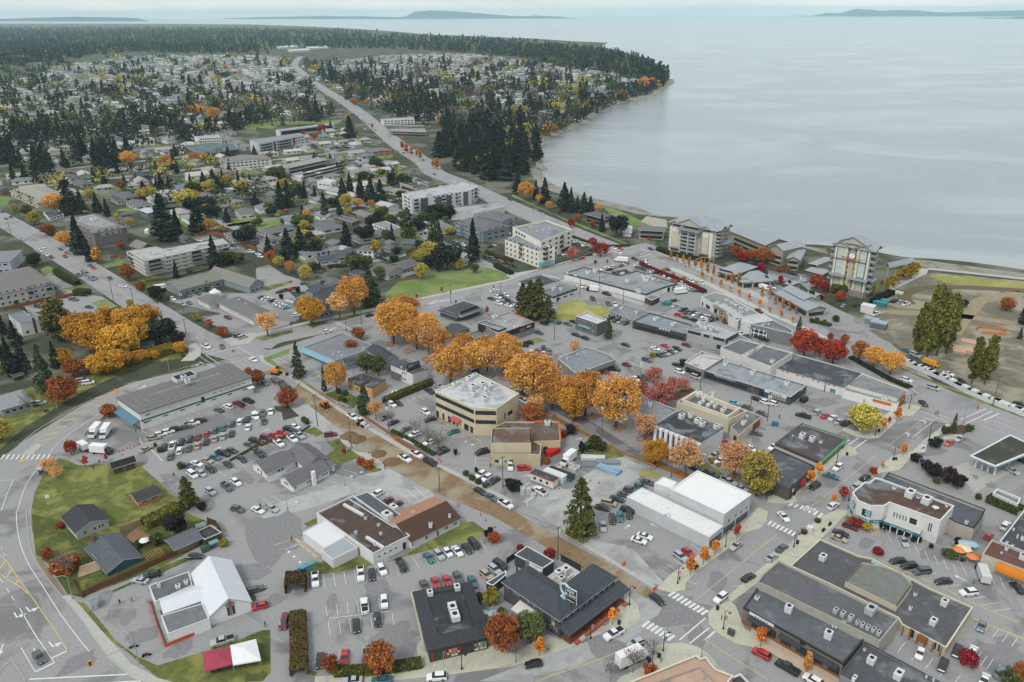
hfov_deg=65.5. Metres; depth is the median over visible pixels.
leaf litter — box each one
[355,411,437,462]
[551,416,687,476]
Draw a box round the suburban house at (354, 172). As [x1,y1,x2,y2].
[347,167,370,177]
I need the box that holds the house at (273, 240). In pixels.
[257,236,278,244]
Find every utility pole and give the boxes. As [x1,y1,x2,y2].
[311,394,317,425]
[384,403,389,430]
[500,456,504,487]
[555,526,561,559]
[767,391,772,420]
[992,374,1001,405]
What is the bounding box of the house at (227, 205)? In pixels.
[217,202,233,210]
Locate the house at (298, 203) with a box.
[294,198,304,204]
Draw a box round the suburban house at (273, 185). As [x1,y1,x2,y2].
[269,181,291,188]
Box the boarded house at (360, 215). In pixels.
[348,209,372,222]
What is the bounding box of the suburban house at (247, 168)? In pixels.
[236,166,251,173]
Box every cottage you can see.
[60,504,108,539]
[445,323,470,337]
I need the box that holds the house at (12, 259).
[0,250,23,271]
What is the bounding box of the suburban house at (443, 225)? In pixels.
[429,220,453,233]
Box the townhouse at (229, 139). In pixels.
[223,137,238,142]
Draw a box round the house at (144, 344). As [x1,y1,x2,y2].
[132,339,154,350]
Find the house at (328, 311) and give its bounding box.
[302,287,334,318]
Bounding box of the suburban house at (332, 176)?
[322,173,340,179]
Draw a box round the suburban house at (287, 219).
[282,214,297,225]
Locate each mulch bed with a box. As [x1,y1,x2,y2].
[274,406,298,419]
[948,425,967,433]
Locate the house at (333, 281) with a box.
[318,277,340,288]
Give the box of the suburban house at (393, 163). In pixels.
[381,161,399,167]
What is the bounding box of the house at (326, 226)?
[308,219,342,233]
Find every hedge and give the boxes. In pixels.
[52,268,81,286]
[72,288,91,296]
[88,342,176,374]
[139,501,183,530]
[284,568,306,593]
[288,608,308,676]
[330,262,347,267]
[332,655,422,677]
[382,378,433,403]
[390,429,436,454]
[485,249,513,261]
[493,262,513,274]
[572,235,629,246]
[638,262,706,292]
[655,247,708,262]
[812,319,831,326]
[848,355,912,388]
[869,289,894,302]
[985,492,1023,514]
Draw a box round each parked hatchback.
[187,552,203,559]
[196,469,206,477]
[203,430,209,436]
[209,453,221,460]
[223,460,232,467]
[251,601,268,611]
[269,432,279,437]
[276,429,287,435]
[290,423,300,429]
[430,576,440,587]
[441,547,452,557]
[442,574,451,585]
[524,658,542,669]
[622,362,631,366]
[633,482,646,488]
[681,547,694,556]
[728,399,739,405]
[914,646,925,660]
[943,439,954,446]
[976,619,986,632]
[983,531,993,540]
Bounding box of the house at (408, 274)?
[399,271,415,277]
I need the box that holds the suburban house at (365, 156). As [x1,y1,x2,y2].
[356,153,374,158]
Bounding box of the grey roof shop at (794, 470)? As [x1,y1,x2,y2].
[749,448,814,500]
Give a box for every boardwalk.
[889,268,927,289]
[928,268,1023,279]
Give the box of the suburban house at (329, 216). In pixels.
[313,211,337,220]
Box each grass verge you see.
[0,349,187,449]
[77,602,192,681]
[512,194,626,243]
[901,368,1023,417]
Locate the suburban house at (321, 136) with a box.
[315,134,328,139]
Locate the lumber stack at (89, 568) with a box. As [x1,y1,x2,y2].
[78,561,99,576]
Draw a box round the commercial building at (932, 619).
[790,539,972,655]
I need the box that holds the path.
[57,455,109,464]
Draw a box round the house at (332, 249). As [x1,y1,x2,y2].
[327,246,339,253]
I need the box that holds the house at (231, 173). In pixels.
[213,168,235,176]
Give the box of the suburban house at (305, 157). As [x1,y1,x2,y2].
[301,155,312,159]
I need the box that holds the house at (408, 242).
[401,239,417,246]
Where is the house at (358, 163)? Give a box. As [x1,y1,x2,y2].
[354,159,368,166]
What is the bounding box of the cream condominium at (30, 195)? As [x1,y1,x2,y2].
[10,186,72,207]
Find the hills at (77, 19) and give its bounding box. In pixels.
[0,17,147,20]
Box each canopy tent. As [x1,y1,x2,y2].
[203,646,233,678]
[230,639,261,670]
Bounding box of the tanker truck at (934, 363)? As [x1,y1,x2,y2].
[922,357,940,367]
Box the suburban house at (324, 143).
[316,141,330,146]
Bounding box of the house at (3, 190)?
[0,185,7,195]
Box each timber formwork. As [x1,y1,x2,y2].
[951,344,973,352]
[953,347,965,354]
[961,338,976,344]
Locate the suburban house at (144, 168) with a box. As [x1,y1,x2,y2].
[132,165,152,170]
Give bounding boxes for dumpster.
[200,544,210,553]
[208,538,219,548]
[297,563,308,570]
[306,559,316,569]
[544,448,560,457]
[771,420,778,426]
[799,396,808,402]
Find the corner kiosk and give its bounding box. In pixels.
[732,673,748,681]
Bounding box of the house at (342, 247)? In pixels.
[339,245,350,249]
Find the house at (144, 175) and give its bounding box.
[131,171,151,179]
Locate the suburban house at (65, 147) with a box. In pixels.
[61,145,69,149]
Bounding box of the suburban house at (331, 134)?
[330,132,345,137]
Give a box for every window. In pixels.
[226,607,230,615]
[231,605,235,613]
[461,644,472,653]
[657,430,695,452]
[726,333,737,342]
[750,328,755,335]
[755,329,761,337]
[760,331,766,336]
[770,630,775,638]
[801,647,806,655]
[833,667,839,674]
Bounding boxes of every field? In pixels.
[238,123,255,129]
[256,120,341,128]
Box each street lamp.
[53,575,73,598]
[590,619,596,638]
[662,630,670,650]
[722,610,731,629]
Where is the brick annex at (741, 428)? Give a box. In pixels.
[730,410,761,441]
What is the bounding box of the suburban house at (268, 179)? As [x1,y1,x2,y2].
[253,176,277,183]
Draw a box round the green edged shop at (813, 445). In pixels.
[774,423,847,467]
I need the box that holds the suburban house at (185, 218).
[180,213,203,223]
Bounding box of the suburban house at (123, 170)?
[107,167,130,173]
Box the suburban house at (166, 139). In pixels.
[160,136,176,143]
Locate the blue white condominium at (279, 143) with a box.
[250,133,304,154]
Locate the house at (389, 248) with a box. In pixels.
[382,244,397,252]
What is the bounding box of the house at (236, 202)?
[227,199,243,205]
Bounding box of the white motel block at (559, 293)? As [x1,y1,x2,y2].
[542,284,576,302]
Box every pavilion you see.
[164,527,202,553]
[622,226,631,236]
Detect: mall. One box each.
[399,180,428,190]
[564,267,677,305]
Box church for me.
[149,556,251,642]
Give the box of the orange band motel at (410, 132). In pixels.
[389,128,425,136]
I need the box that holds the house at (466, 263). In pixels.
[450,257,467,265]
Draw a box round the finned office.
[653,411,723,458]
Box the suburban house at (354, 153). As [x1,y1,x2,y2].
[348,150,366,155]
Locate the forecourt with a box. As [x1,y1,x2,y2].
[952,462,1009,492]
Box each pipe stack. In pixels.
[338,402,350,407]
[581,454,604,460]
[582,460,606,466]
[596,459,619,464]
[596,463,622,475]
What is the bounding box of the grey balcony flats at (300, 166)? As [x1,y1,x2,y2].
[276,157,326,177]
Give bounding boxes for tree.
[0,140,9,162]
[0,315,7,334]
[0,337,21,377]
[0,345,6,360]
[0,418,14,440]
[4,138,14,159]
[7,320,23,346]
[8,143,19,167]
[8,163,17,182]
[9,204,19,212]
[14,338,32,373]
[16,149,25,165]
[16,393,33,412]
[19,163,28,177]
[19,205,31,214]
[24,211,40,224]
[25,252,41,265]
[29,148,38,170]
[31,164,37,181]
[32,344,53,393]
[36,144,48,166]
[37,156,46,171]
[38,296,70,341]
[38,455,56,475]
[39,193,62,209]
[39,224,55,235]
[43,149,54,170]
[43,375,80,402]
[48,341,61,367]
[49,463,63,478]
[49,551,66,562]
[50,545,80,578]
[52,347,72,363]
[53,231,71,246]
[57,179,77,213]
[58,311,108,340]
[59,149,69,167]
[60,358,84,376]
[63,440,76,454]
[67,215,89,254]
[70,140,82,160]
[72,320,106,350]
[74,190,89,213]
[77,135,88,154]
[77,143,84,159]
[80,455,87,467]
[81,354,104,369]
[84,188,93,198]
[84,239,93,261]
[84,349,126,373]
[89,136,95,150]
[89,141,94,164]
[90,166,96,181]
[90,247,103,263]
[91,192,103,212]
[92,305,121,324]
[92,323,139,351]
[93,144,110,168]
[98,139,104,153]
[98,403,116,416]
[100,168,107,183]
[102,146,114,168]
[102,197,110,216]
[106,306,147,324]
[111,138,121,162]
[113,213,119,219]
[114,162,121,173]
[115,181,126,189]
[115,241,125,249]
[117,350,143,366]
[118,150,137,164]
[118,263,135,280]
[121,315,149,340]
[123,136,131,156]
[124,218,133,226]
[125,299,133,306]
[131,303,161,319]
[134,186,156,196]
[135,281,145,290]
[136,349,150,359]
[137,181,147,200]
[138,324,159,341]
[145,315,177,343]
[146,285,166,300]
[148,193,180,241]
[150,350,159,357]
[153,177,160,189]
[156,154,171,165]
[157,174,164,189]
[162,513,186,533]
[166,176,171,189]
[168,329,184,342]
[169,155,177,168]
[171,341,186,352]
[172,188,200,205]
[172,207,183,235]
[172,260,180,277]
[174,162,179,172]
[177,476,200,511]
[181,196,201,209]
[184,105,193,112]
[185,267,191,272]
[187,152,196,158]
[187,199,208,233]
[191,104,204,114]
[196,500,206,511]
[197,153,207,159]
[198,196,216,205]
[198,203,216,217]
[199,171,205,187]
[201,179,214,192]
[201,217,215,230]
[204,235,224,268]
[205,320,211,326]
[206,107,221,117]
[209,168,214,178]
[212,176,224,193]
[214,326,228,337]
[217,225,226,231]
[217,250,229,264]
[220,175,232,187]
[221,207,232,222]
[231,205,241,208]
[231,224,256,242]
[232,252,244,263]
[235,179,247,184]
[244,367,251,374]
[249,369,265,384]
[250,198,262,205]
[252,311,277,335]
[254,217,262,224]
[262,235,274,252]
[264,250,276,263]
[265,206,277,216]
[272,255,284,267]
[273,181,286,208]
[273,387,297,406]
[276,178,289,189]
[278,228,298,258]
[283,180,295,206]
[284,261,296,273]
[288,109,308,124]
[290,213,305,226]
[290,341,307,377]
[293,225,306,254]
[293,295,326,324]
[295,231,315,239]
[296,184,306,198]
[298,265,312,279]
[299,220,309,229]
[301,181,307,197]
[302,209,311,215]
[302,214,313,222]
[302,237,323,250]
[305,239,322,251]
[308,262,320,272]
[312,185,317,196]
[316,124,327,131]
[319,653,338,673]
[320,196,328,218]
[321,365,326,391]
[322,362,347,388]
[325,291,349,316]
[326,197,337,206]
[335,275,368,313]
[336,199,343,214]
[337,177,347,195]
[337,194,353,207]
[339,221,352,246]
[342,115,357,137]
[343,208,351,213]
[344,253,363,267]
[346,172,354,192]
[349,98,358,104]
[350,250,358,270]
[350,327,364,339]
[352,198,362,206]
[353,224,374,238]
[354,353,373,372]
[355,174,365,199]
[355,384,371,414]
[358,270,382,306]
[359,255,373,267]
[362,639,396,675]
[363,176,376,203]
[364,216,377,225]
[366,399,383,419]
[369,354,385,375]
[370,239,381,257]
[372,265,384,278]
[373,179,388,201]
[374,205,388,215]
[374,297,413,343]
[375,211,381,220]
[380,228,390,239]
[385,214,397,221]
[385,411,395,419]
[386,172,395,181]
[388,293,420,309]
[389,223,396,242]
[389,255,398,262]
[392,246,400,255]
[396,190,406,199]
[397,210,403,219]
[398,317,430,349]
[400,207,415,238]
[403,218,426,230]
[404,143,408,152]
[405,247,418,256]
[405,303,419,335]
[405,417,421,438]
[408,250,421,261]
[412,248,427,261]
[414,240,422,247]
[414,262,429,278]
[414,311,440,327]
[416,322,438,354]
[418,241,435,255]
[420,425,433,446]
[421,324,451,352]
[423,254,434,268]
[425,204,444,216]
[425,209,443,242]
[426,426,450,455]
[427,342,471,382]
[430,243,462,269]
[431,130,447,156]
[431,258,443,271]
[434,157,439,166]
[436,128,448,151]
[441,205,456,218]
[442,115,450,138]
[443,132,452,154]
[443,226,454,233]
[446,103,459,112]
[449,113,456,134]
[451,138,464,168]
[451,332,476,346]
[453,119,462,140]
[454,257,464,269]
[456,153,461,169]
[457,148,468,169]
[460,105,470,120]
[461,152,470,171]
[463,340,491,373]
[465,98,471,112]
[465,218,481,261]
[466,118,472,136]
[469,151,479,173]
[469,263,479,272]
[474,345,504,377]
[478,151,495,179]
[479,334,493,370]
[482,610,520,651]
[485,153,498,179]
[485,331,522,374]
[488,147,502,175]
[495,150,515,180]
[497,122,503,145]
[499,135,505,150]
[503,129,508,145]
[503,352,536,394]
[504,105,525,116]
[504,638,525,662]
[505,350,562,396]
[507,122,515,141]
[507,142,516,171]
[510,145,520,169]
[511,132,517,151]
[511,165,520,193]
[513,283,526,311]
[515,120,528,140]
[515,609,545,643]
[516,114,525,130]
[516,135,529,160]
[516,280,536,316]
[517,181,535,200]
[517,401,544,420]
[519,149,530,174]
[522,134,531,155]
[525,278,549,319]
[526,394,544,405]
[529,121,541,143]
[529,130,543,160]
[532,179,538,198]
[533,636,544,655]
[534,109,547,121]
[537,370,565,409]
[538,177,551,203]
[539,296,556,321]
[542,122,558,135]
[545,201,551,206]
[552,375,572,413]
[553,182,571,210]
[557,387,587,421]
[562,477,596,542]
[564,369,606,415]
[565,187,575,211]
[566,246,580,260]
[567,218,575,227]
[570,340,580,350]
[574,195,579,211]
[575,214,581,221]
[578,192,589,212]
[587,196,594,211]
[588,237,596,246]
[588,367,644,429]
[592,242,609,256]
[594,204,601,210]
[598,214,605,231]
[603,314,612,338]
[604,659,619,680]
[605,215,628,236]
[608,607,618,621]
[624,641,644,672]
[632,413,657,439]
[637,380,647,391]
[638,80,649,88]
[640,438,669,464]
[643,380,678,404]
[643,637,661,661]
[644,77,659,88]
[644,366,662,381]
[667,376,676,383]
[668,432,706,476]
[675,378,690,391]
[686,556,697,574]
[699,546,709,561]
[711,540,719,555]
[718,439,755,478]
[729,245,743,256]
[733,523,741,539]
[736,251,747,259]
[736,272,741,286]
[739,449,782,496]
[746,249,752,260]
[752,246,768,261]
[756,626,768,645]
[757,262,766,271]
[768,251,775,260]
[768,286,772,298]
[776,265,782,270]
[778,275,783,282]
[789,328,819,355]
[795,316,801,331]
[799,478,806,490]
[803,651,813,671]
[806,470,815,481]
[809,274,824,288]
[811,337,827,356]
[815,462,823,475]
[820,281,829,291]
[821,338,849,362]
[826,332,834,339]
[830,284,841,292]
[830,494,837,501]
[834,291,846,301]
[838,284,847,291]
[839,486,849,500]
[840,334,849,341]
[846,403,884,431]
[850,340,868,358]
[863,345,886,366]
[869,466,877,474]
[872,284,877,294]
[879,350,906,373]
[882,417,886,430]
[884,277,890,289]
[891,275,897,287]
[893,407,901,421]
[895,269,902,285]
[900,442,907,455]
[902,264,909,280]
[909,262,916,278]
[912,302,931,352]
[915,262,920,274]
[920,282,948,356]
[920,459,933,469]
[925,463,943,476]
[933,288,957,355]
[939,466,958,483]
[944,291,964,353]
[950,412,957,431]
[951,474,968,488]
[967,336,985,383]
[979,334,1001,384]
[999,296,1017,310]
[1012,660,1023,681]
[1017,307,1023,324]
[1017,327,1022,338]
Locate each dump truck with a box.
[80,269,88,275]
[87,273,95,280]
[271,376,285,384]
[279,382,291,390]
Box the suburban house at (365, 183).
[353,180,373,190]
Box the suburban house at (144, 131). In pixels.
[139,129,148,133]
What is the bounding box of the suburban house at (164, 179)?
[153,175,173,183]
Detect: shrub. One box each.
[39,547,53,558]
[47,553,78,576]
[54,521,64,528]
[72,553,82,565]
[133,539,143,547]
[148,531,163,546]
[156,446,162,451]
[176,461,184,468]
[183,182,201,190]
[192,313,201,320]
[217,537,228,546]
[221,252,235,262]
[264,167,280,176]
[271,166,286,179]
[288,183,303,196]
[302,417,309,423]
[335,387,341,393]
[341,389,348,395]
[345,339,357,347]
[356,456,364,464]
[357,171,369,177]
[362,458,374,469]
[368,156,382,166]
[379,216,387,221]
[394,173,412,185]
[416,211,430,220]
[436,202,446,211]
[462,470,468,475]
[467,474,475,480]
[474,478,481,483]
[476,591,482,601]
[482,482,488,487]
[482,585,499,606]
[488,530,500,542]
[497,606,505,615]
[506,478,522,491]
[516,544,523,550]
[542,457,549,463]
[543,547,555,558]
[561,429,566,436]
[565,423,575,434]
[578,440,584,452]
[586,434,601,448]
[594,440,606,450]
[642,662,657,674]
[649,351,655,357]
[679,359,684,366]
[708,457,714,462]
[832,315,839,321]
[849,516,864,528]
[861,522,873,530]
[871,546,884,555]
[910,453,922,462]
[928,436,943,446]
[932,477,940,483]
[941,425,950,433]
[941,548,956,559]
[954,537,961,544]
[956,647,979,668]
[963,299,969,306]
[966,424,974,431]
[975,493,981,499]
[998,665,1023,681]
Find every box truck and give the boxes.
[88,421,101,437]
[88,442,113,454]
[99,422,111,438]
[560,448,576,466]
[615,642,649,668]
[674,287,687,294]
[758,283,769,290]
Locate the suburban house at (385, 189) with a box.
[374,186,391,193]
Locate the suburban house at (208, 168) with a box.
[200,166,216,172]
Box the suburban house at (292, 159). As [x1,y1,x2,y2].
[282,157,299,163]
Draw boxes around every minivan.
[75,377,88,382]
[81,379,94,385]
[186,468,198,478]
[236,334,247,339]
[251,411,256,418]
[259,433,272,440]
[278,612,289,629]
[467,536,480,549]
[475,447,489,455]
[492,557,507,571]
[600,497,616,506]
[689,372,701,379]
[909,351,921,357]
[911,565,932,575]
[926,383,940,390]
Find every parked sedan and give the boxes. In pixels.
[131,576,149,584]
[139,445,152,452]
[167,452,173,460]
[181,424,192,428]
[183,462,194,468]
[185,444,191,452]
[190,460,203,466]
[194,433,201,440]
[194,442,200,449]
[200,457,213,463]
[203,438,209,445]
[211,435,217,442]
[213,407,223,412]
[219,424,225,431]
[220,432,225,439]
[225,447,238,453]
[228,430,234,436]
[236,455,247,462]
[243,441,254,447]
[244,416,250,422]
[245,424,250,430]
[246,586,260,592]
[248,584,265,594]
[249,357,257,362]
[251,505,264,514]
[252,438,264,444]
[260,380,268,385]
[261,417,265,424]
[265,504,279,512]
[268,408,272,414]
[315,652,324,669]
[340,649,348,663]
[342,675,362,681]
[352,618,360,633]
[368,568,375,581]
[371,675,391,681]
[379,414,389,420]
[382,496,393,503]
[387,419,398,425]
[393,399,402,405]
[393,500,402,505]
[399,426,411,432]
[418,579,428,589]
[422,551,434,563]
[423,416,436,422]
[433,383,443,387]
[433,445,446,451]
[436,447,449,454]
[447,429,459,434]
[451,545,463,556]
[461,542,472,554]
[467,575,477,587]
[473,486,486,495]
[485,492,497,501]
[488,476,500,484]
[571,332,580,336]
[580,335,589,339]
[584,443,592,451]
[594,504,609,511]
[600,520,606,531]
[609,495,624,502]
[617,491,629,497]
[620,342,630,346]
[630,535,647,544]
[636,531,653,540]
[637,375,645,380]
[640,478,654,485]
[649,592,665,605]
[650,346,660,350]
[655,352,663,357]
[660,343,669,347]
[672,362,681,367]
[681,342,691,347]
[688,464,702,471]
[713,457,722,463]
[729,540,742,550]
[734,484,748,491]
[740,572,755,582]
[741,404,753,410]
[746,444,755,452]
[749,430,762,436]
[752,396,760,400]
[755,410,767,416]
[765,552,778,562]
[767,443,774,450]
[775,543,788,553]
[777,511,790,521]
[820,413,829,418]
[824,472,839,479]
[828,414,837,420]
[830,533,847,543]
[832,528,849,538]
[834,418,843,424]
[850,482,860,489]
[888,556,907,564]
[898,535,909,547]
[901,347,910,352]
[918,400,928,406]
[933,577,952,585]
[937,656,949,672]
[942,371,954,376]
[951,643,963,658]
[954,435,965,441]
[955,377,967,382]
[969,644,978,652]
[979,672,990,681]
[992,665,1005,680]
[1004,466,1020,475]
[1009,581,1023,594]
[1013,400,1023,406]
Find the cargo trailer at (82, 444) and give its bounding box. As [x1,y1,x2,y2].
[76,439,88,451]
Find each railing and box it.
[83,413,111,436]
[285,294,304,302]
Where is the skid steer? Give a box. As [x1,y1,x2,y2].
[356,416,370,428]
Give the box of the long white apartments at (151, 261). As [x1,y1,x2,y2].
[125,238,230,276]
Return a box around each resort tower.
[668,215,734,259]
[827,235,884,298]
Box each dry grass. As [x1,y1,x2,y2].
[640,216,666,227]
[929,274,1023,288]
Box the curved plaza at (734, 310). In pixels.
[700,292,758,328]
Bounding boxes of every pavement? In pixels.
[63,595,170,681]
[181,343,200,360]
[224,332,255,345]
[256,278,511,336]
[258,355,511,503]
[315,590,511,681]
[339,438,383,467]
[506,251,609,278]
[510,593,639,666]
[560,279,643,304]
[563,532,654,587]
[617,642,726,681]
[654,251,767,303]
[657,507,767,592]
[708,601,767,650]
[728,509,848,601]
[751,628,838,681]
[766,444,856,508]
[842,403,919,438]
[849,424,949,492]
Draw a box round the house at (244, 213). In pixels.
[234,208,255,219]
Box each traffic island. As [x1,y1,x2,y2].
[21,444,41,454]
[427,301,439,304]
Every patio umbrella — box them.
[139,537,148,545]
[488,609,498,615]
[953,546,965,552]
[956,544,971,553]
[958,539,971,547]
[966,553,978,561]
[969,540,978,548]
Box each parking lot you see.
[23,273,114,312]
[48,275,70,286]
[170,292,255,340]
[195,236,249,252]
[256,265,308,332]
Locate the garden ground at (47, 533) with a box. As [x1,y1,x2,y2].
[32,509,210,596]
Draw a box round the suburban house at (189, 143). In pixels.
[181,141,195,147]
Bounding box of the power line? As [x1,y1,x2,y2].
[440,469,555,526]
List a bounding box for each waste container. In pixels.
[873,300,887,307]
[880,298,889,303]
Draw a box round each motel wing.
[583,211,616,227]
[638,225,665,239]
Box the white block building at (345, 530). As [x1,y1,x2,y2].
[302,492,409,567]
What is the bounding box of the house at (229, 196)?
[217,193,231,200]
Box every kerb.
[0,660,25,681]
[26,511,130,673]
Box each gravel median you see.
[669,267,767,314]
[764,312,827,338]
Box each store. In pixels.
[113,363,254,428]
[276,45,298,48]
[288,48,310,52]
[300,333,371,364]
[306,46,328,49]
[626,470,751,548]
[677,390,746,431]
[684,351,723,378]
[750,320,792,346]
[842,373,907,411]
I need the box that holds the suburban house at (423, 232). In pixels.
[403,228,427,237]
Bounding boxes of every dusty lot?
[261,403,433,517]
[481,590,661,681]
[537,508,662,584]
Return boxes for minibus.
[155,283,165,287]
[614,256,628,261]
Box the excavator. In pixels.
[269,365,288,375]
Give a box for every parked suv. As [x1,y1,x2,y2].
[31,649,46,665]
[33,400,46,405]
[142,569,160,577]
[147,434,160,440]
[154,431,167,435]
[161,428,174,433]
[161,443,167,450]
[170,425,182,430]
[176,446,182,454]
[177,438,184,445]
[186,435,193,442]
[194,417,206,422]
[204,486,216,495]
[205,464,215,473]
[211,426,217,433]
[222,403,233,409]
[228,420,234,427]
[230,477,241,486]
[230,504,245,513]
[236,418,242,425]
[248,436,257,443]
[254,411,258,419]
[260,408,264,416]
[282,425,294,431]
[322,329,331,333]
[324,431,336,437]
[372,488,383,496]
[373,611,381,627]
[376,562,387,575]
[380,594,387,608]
[387,400,396,407]
[408,430,420,437]
[420,407,430,415]
[422,438,433,445]
[426,670,446,681]
[432,548,444,560]
[452,570,463,582]
[475,469,486,478]
[479,568,493,580]
[481,472,492,482]
[487,562,501,575]
[507,462,512,470]
[517,464,530,470]
[524,340,533,344]
[608,513,615,524]
[616,510,623,522]
[619,505,634,513]
[622,485,637,492]
[625,508,631,519]
[626,636,645,646]
[641,356,651,362]
[672,345,681,350]
[672,550,687,562]
[674,368,685,374]
[713,590,728,603]
[751,646,771,661]
[754,308,763,312]
[759,336,769,341]
[759,398,771,405]
[769,400,778,405]
[802,672,823,681]
[808,481,820,490]
[812,409,821,415]
[826,501,839,510]
[832,462,843,471]
[841,520,859,531]
[859,474,870,481]
[899,560,918,569]
[900,376,912,382]
[958,587,978,596]
[999,520,1011,530]
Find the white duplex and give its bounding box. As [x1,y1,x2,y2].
[386,359,427,384]
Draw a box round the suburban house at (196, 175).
[184,170,208,180]
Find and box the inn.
[486,546,629,644]
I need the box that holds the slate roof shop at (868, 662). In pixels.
[839,641,940,681]
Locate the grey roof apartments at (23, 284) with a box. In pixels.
[0,266,54,307]
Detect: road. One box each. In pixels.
[0,55,637,262]
[0,212,287,369]
[121,179,238,229]
[242,243,656,348]
[291,56,1023,440]
[294,379,651,597]
[333,253,406,268]
[334,197,515,273]
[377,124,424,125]
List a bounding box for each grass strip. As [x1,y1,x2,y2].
[112,582,131,591]
[159,557,188,572]
[232,432,302,460]
[245,587,255,600]
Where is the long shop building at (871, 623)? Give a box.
[756,560,898,650]
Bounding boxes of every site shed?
[860,302,875,313]
[864,316,879,324]
[869,319,888,330]
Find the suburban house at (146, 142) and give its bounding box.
[137,138,154,145]
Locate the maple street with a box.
[545,402,688,474]
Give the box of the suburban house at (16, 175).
[5,172,27,179]
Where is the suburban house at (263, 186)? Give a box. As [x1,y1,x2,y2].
[256,183,269,190]
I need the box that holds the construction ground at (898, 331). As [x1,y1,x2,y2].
[860,273,1023,407]
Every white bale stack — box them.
[940,374,949,380]
[947,378,957,384]
[961,384,970,390]
[970,388,979,395]
[981,393,990,401]
[995,399,1004,405]
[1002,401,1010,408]
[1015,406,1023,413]
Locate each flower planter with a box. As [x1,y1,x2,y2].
[800,528,807,534]
[815,517,821,522]
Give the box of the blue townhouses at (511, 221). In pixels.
[476,211,518,230]
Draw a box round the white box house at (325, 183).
[317,178,336,189]
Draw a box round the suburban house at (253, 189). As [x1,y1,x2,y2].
[246,184,261,192]
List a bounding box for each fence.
[3,293,73,310]
[69,577,83,597]
[81,530,220,597]
[119,519,141,532]
[145,268,211,281]
[148,600,194,646]
[193,231,255,248]
[207,517,221,531]
[229,425,309,460]
[400,276,417,280]
[506,551,516,563]
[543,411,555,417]
[561,554,580,570]
[637,434,650,441]
[675,470,690,478]
[727,472,741,481]
[976,325,1005,334]
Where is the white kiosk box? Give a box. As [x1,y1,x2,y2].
[806,524,813,532]
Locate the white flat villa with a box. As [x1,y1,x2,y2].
[43,209,63,220]
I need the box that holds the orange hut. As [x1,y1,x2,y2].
[129,485,161,506]
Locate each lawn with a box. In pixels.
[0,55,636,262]
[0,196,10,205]
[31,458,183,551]
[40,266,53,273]
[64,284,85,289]
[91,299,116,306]
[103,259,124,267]
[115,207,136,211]
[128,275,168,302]
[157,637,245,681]
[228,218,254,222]
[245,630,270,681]
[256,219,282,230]
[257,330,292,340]
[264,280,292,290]
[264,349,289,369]
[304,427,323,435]
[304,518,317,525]
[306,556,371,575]
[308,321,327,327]
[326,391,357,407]
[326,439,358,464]
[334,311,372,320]
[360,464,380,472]
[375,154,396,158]
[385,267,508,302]
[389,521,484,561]
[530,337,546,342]
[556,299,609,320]
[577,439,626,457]
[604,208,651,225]
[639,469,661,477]
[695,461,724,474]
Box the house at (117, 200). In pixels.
[110,195,124,204]
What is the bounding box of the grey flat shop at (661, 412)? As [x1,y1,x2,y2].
[638,396,678,434]
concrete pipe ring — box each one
[520,485,526,491]
[526,485,531,491]
[530,491,535,497]
[571,466,576,472]
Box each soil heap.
[340,431,357,440]
[348,434,366,444]
[354,442,375,452]
[371,450,386,457]
[383,457,401,466]
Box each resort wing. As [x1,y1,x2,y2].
[715,262,757,280]
[731,225,788,257]
[735,275,773,287]
[742,270,765,287]
[765,275,777,283]
[768,239,805,265]
[775,290,828,316]
[782,285,816,300]
[785,280,803,288]
[786,249,805,270]
[806,267,828,279]
[807,290,821,300]
[809,257,830,269]
[885,257,915,281]
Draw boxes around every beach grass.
[803,246,828,253]
[915,260,1023,276]
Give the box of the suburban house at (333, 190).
[325,187,338,194]
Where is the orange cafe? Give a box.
[980,539,1023,583]
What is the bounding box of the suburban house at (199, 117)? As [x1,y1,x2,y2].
[196,115,205,120]
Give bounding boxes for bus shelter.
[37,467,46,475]
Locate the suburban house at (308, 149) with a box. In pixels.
[300,145,314,151]
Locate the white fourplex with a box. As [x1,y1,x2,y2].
[372,221,400,237]
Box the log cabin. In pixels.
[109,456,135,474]
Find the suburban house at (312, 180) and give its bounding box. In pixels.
[305,177,317,185]
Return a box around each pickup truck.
[68,297,78,300]
[168,440,176,450]
[183,419,200,424]
[201,343,210,348]
[209,633,234,647]
[215,449,230,456]
[219,481,233,491]
[232,400,245,406]
[241,397,254,403]
[253,448,265,457]
[273,438,284,447]
[286,434,298,442]
[293,430,305,439]
[311,571,319,587]
[346,412,357,420]
[356,565,364,581]
[360,597,368,614]
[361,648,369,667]
[395,557,407,572]
[398,453,411,462]
[409,449,423,458]
[423,456,436,466]
[424,387,434,394]
[497,498,513,509]
[518,342,528,346]
[519,397,527,404]
[526,316,536,320]
[532,485,547,496]
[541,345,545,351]
[602,291,611,295]
[603,625,624,641]
[612,366,620,371]
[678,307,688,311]
[687,310,696,314]
[702,469,719,478]
[707,451,721,458]
[708,317,718,321]
[719,476,737,485]
[774,658,800,676]
[795,411,811,418]
[840,419,851,426]
[871,311,880,315]
[890,298,898,302]
[901,301,910,305]
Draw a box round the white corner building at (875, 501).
[847,477,954,543]
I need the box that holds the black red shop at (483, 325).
[478,320,505,332]
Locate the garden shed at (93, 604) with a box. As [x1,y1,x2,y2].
[87,597,98,611]
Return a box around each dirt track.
[886,309,1023,326]
[897,285,1023,303]
[955,291,1023,334]
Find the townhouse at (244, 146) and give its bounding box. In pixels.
[239,143,250,149]
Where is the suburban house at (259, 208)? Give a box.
[253,203,269,212]
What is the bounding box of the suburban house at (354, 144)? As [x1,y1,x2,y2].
[347,142,362,147]

